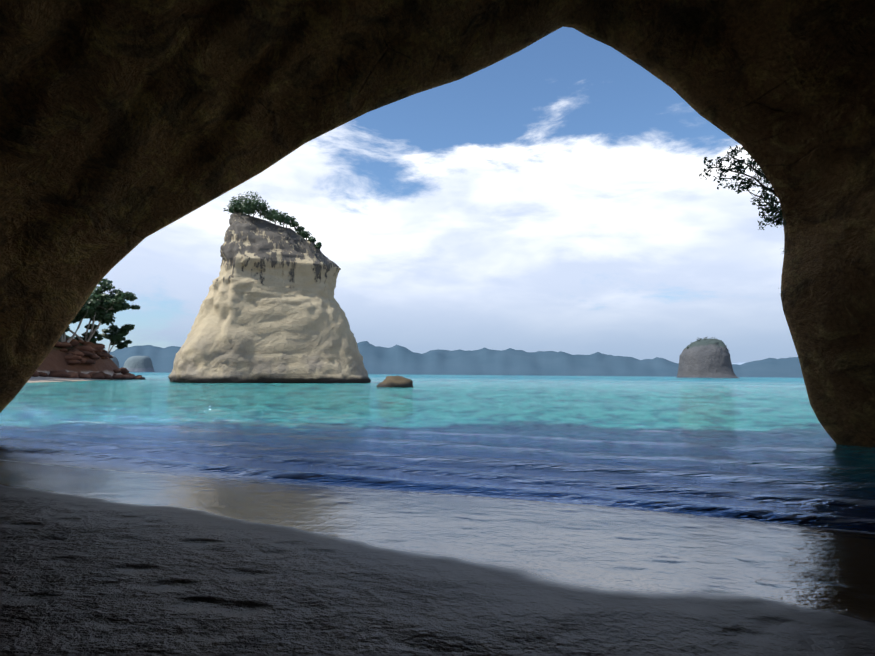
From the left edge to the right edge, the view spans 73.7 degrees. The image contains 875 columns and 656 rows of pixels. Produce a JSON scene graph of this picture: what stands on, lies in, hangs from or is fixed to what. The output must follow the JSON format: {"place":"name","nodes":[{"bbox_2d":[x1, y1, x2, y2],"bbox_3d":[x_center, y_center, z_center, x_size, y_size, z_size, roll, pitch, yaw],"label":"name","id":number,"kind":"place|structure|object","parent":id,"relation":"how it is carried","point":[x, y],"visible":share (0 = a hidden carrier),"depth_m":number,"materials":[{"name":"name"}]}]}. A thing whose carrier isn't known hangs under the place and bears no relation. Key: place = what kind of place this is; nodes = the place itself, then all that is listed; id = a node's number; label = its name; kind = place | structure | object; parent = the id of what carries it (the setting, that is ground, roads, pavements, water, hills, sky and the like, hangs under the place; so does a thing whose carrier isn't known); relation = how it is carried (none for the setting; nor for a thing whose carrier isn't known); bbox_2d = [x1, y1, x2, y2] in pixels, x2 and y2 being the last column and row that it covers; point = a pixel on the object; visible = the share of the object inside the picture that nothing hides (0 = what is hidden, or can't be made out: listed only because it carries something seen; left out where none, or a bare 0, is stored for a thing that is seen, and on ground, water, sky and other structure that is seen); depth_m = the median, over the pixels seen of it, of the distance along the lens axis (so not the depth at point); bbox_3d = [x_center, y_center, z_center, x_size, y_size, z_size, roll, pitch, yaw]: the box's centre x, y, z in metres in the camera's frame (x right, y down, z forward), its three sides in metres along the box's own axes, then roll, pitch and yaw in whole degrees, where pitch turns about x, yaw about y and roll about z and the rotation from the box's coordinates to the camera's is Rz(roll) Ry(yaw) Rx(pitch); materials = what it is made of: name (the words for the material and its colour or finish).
{"place":"outdoors","nodes":[
{"label":"outdoors","id":0,"kind":"place"},
{"bbox_2d":[65,27,797,363],"label":"sky","id":1,"kind":"structure","parent":0,"point":[551,195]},
{"bbox_2d":[0,0,874,447],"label":"cave","id":2,"kind":"structure","parent":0,"point":[126,126],"depth_m":13.98},
{"bbox_2d":[699,145,782,229],"bbox_3d":[8.453,-4.022,15.827,2.556,2.669,1.227,0,-5,10],"label":"foliage","id":3,"kind":"object","parent":2,"relation":"attached to","point":[773,209],"visible":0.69,"depth_m":15.84,"materials":[{"name":"green plant"}]},
{"bbox_2d":[779,216,787,294],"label":"leaves","id":4,"kind":"object","parent":2,"relation":"attached to","point":[784,221],"visible":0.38,"depth_m":15.28,"materials":[{"name":"green plant"}]},
{"bbox_2d":[0,459,874,655],"bbox_3d":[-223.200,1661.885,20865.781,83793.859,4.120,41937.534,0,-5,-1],"label":"sand ground","id":5,"kind":"structure","parent":0,"point":[99,562],"depth_m":4.25,"materials":[{"name":"grey sand"}]},
{"bbox_2d":[0,372,874,531],"bbox_3d":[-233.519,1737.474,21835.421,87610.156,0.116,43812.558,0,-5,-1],"label":"sea water","id":6,"kind":"structure","parent":0,"point":[766,449],"depth_m":15.27,"materials":[{"name":"teal liquid"}]},
{"bbox_2d":[27,334,122,382],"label":"headland","id":7,"kind":"object","parent":6,"relation":"on","point":[54,359],"depth_m":120.15,"materials":[{"name":"brown stone"}]},
{"bbox_2d":[38,372,48,376],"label":"red boulder","id":8,"kind":"object","parent":7,"relation":"on","point":[42,374],"visible":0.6,"depth_m":111.79,"materials":[{"name":"brown stone"}]},
{"bbox_2d":[48,370,70,377],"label":"red boulder","id":9,"kind":"object","parent":7,"relation":"on","point":[60,373],"visible":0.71,"depth_m":114.46,"materials":[{"name":"brown stone"}]},
{"bbox_2d":[58,342,71,347],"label":"red boulder","id":10,"kind":"object","parent":7,"relation":"on","point":[66,345],"visible":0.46,"depth_m":122.17,"materials":[{"name":"brown stone"}]},
{"bbox_2d":[66,338,78,345],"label":"red boulder","id":11,"kind":"object","parent":7,"relation":"on","point":[74,342],"visible":0.46,"depth_m":125.75,"materials":[{"name":"brown stone"}]},
{"bbox_2d":[64,353,81,359],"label":"red boulder","id":12,"kind":"object","parent":7,"relation":"on","point":[70,356],"visible":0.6,"depth_m":120.99,"materials":[{"name":"brown stone"}]},
{"bbox_2d":[66,360,80,364],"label":"red boulder","id":13,"kind":"object","parent":7,"relation":"on","point":[73,362],"visible":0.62,"depth_m":120.75,"materials":[{"name":"brown stone"}]},
{"bbox_2d":[68,372,78,377],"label":"red boulder","id":14,"kind":"object","parent":7,"relation":"on","point":[74,374],"visible":0.48,"depth_m":116.57,"materials":[{"name":"brown stone"}]},
{"bbox_2d":[66,350,83,356],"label":"red boulder","id":15,"kind":"object","parent":7,"relation":"on","point":[79,353],"visible":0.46,"depth_m":122.86,"materials":[{"name":"brown stone"}]},
{"bbox_2d":[79,357,86,363],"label":"red boulder","id":16,"kind":"object","parent":7,"relation":"on","point":[83,360],"visible":0.38,"depth_m":123.29,"materials":[{"name":"brown stone"}]},
{"bbox_2d":[79,373,90,378],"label":"red boulder","id":17,"kind":"object","parent":7,"relation":"on","point":[84,376],"visible":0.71,"depth_m":119.84,"materials":[{"name":"brown stone"}]},
{"bbox_2d":[73,345,97,351],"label":"red boulder","id":18,"kind":"object","parent":7,"relation":"on","point":[89,348],"visible":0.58,"depth_m":125.77,"materials":[{"name":"brown stone"}]},
{"bbox_2d":[65,307,107,331],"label":"tree","id":19,"kind":"object","parent":7,"relation":"on","point":[81,312],"visible":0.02,"depth_m":126.58,"materials":[{"name":"green plant"}]},
{"bbox_2d":[81,351,92,355],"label":"red boulder","id":20,"kind":"object","parent":7,"relation":"on","point":[86,353],"visible":0.46,"depth_m":125.04,"materials":[{"name":"brown stone"}]},
{"bbox_2d":[84,359,95,363],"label":"red boulder","id":21,"kind":"object","parent":7,"relation":"on","point":[88,361],"visible":0.58,"depth_m":124.19,"materials":[{"name":"brown stone"}]},
{"bbox_2d":[83,342,102,349],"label":"red boulder","id":22,"kind":"object","parent":7,"relation":"on","point":[96,346],"visible":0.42,"depth_m":129.59,"materials":[{"name":"brown stone"}]},
{"bbox_2d":[61,278,126,342],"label":"tree","id":23,"kind":"object","parent":7,"relation":"on","point":[87,309],"visible":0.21,"depth_m":126.01,"materials":[{"name":"green plant"}]},
{"bbox_2d":[88,353,100,358],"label":"red boulder","id":24,"kind":"object","parent":7,"relation":"on","point":[94,356],"visible":0.71,"depth_m":126.83,"materials":[{"name":"brown stone"}]},
{"bbox_2d":[91,372,104,378],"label":"red boulder","id":25,"kind":"object","parent":7,"relation":"on","point":[97,375],"visible":0.75,"depth_m":122.20,"materials":[{"name":"brown stone"}]},
{"bbox_2d":[74,323,134,353],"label":"tree","id":26,"kind":"object","parent":7,"relation":"on","point":[115,336],"visible":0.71,"depth_m":133.31,"materials":[{"name":"green plant"}]},
{"bbox_2d":[70,289,139,341],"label":"tree","id":27,"kind":"object","parent":7,"relation":"on","point":[106,317],"visible":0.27,"depth_m":129.11,"materials":[{"name":"green plant"}]},
{"bbox_2d":[104,375,113,379],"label":"red boulder","id":28,"kind":"object","parent":7,"relation":"on","point":[108,377],"visible":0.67,"depth_m":124.64,"materials":[{"name":"brown stone"}]},
{"bbox_2d":[111,375,120,379],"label":"red boulder","id":29,"kind":"object","parent":7,"relation":"on","point":[116,377],"visible":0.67,"depth_m":128.29,"materials":[{"name":"brown stone"}]},
{"bbox_2d":[119,367,128,373],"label":"red boulder","id":30,"kind":"object","parent":7,"relation":"on","point":[124,370],"visible":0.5,"depth_m":136.36,"materials":[{"name":"brown stone"}]},
{"bbox_2d":[120,375,130,379],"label":"red boulder","id":31,"kind":"object","parent":7,"relation":"on","point":[125,377],"visible":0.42,"depth_m":130.29,"materials":[{"name":"brown stone"}]},
{"bbox_2d":[133,375,142,379],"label":"red boulder","id":32,"kind":"object","parent":7,"relation":"on","point":[138,377],"visible":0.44,"depth_m":133.39,"materials":[{"name":"brown stone"}]},
{"bbox_2d":[110,355,119,367],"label":"island","id":33,"kind":"structure","parent":6,"relation":"on","point":[114,359],"depth_m":812.16,"materials":[{"name":"grey stone"}]},
{"bbox_2d":[123,356,154,371],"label":"island","id":34,"kind":"structure","parent":6,"relation":"on","point":[138,364],"depth_m":879.19,"materials":[{"name":"grey stone"}]},
{"bbox_2d":[168,210,370,382],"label":"sea stack","id":35,"kind":"object","parent":6,"relation":"in","point":[271,311],"visible":0.88,"depth_m":102.46,"materials":[{"name":"beige stone"}]},
{"bbox_2d":[223,191,321,250],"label":"bushes","id":36,"kind":"object","parent":35,"relation":"on","point":[246,205],"visible":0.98,"depth_m":109.13,"materials":[{"name":"green plant"}]},
{"bbox_2d":[376,376,412,387],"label":"boulder beside stack","id":37,"kind":"object","parent":6,"relation":"in","point":[396,381],"visible":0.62,"depth_m":74.75,"materials":[{"name":"beige stone"}]},
{"bbox_2d":[676,339,738,377],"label":"islet","id":38,"kind":"object","parent":6,"relation":"on","point":[706,358],"visible":0.98,"depth_m":507.36,"materials":[{"name":"grey stone"}]},
{"bbox_2d":[685,336,729,355],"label":"islet scrub","id":39,"kind":"object","parent":38,"relation":"on","point":[705,338],"visible":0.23,"depth_m":525.31,"materials":[{"name":"green plant"}]},
{"bbox_2d":[104,341,802,377],"bbox_3d":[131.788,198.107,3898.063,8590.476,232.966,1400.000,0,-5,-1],"label":"distant hills","id":40,"kind":"structure","parent":0,"point":[396,359],"depth_m":3449.19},
{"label":"red boulder","id":41,"kind":"object","parent":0,"visible":0},
{"bbox_2d":[99,352,111,357],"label":"red boulder","id":42,"kind":"object","parent":41,"relation":"on","point":[105,354],"visible":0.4,"depth_m":131.66,"materials":[{"name":"brown stone"}]}
]}

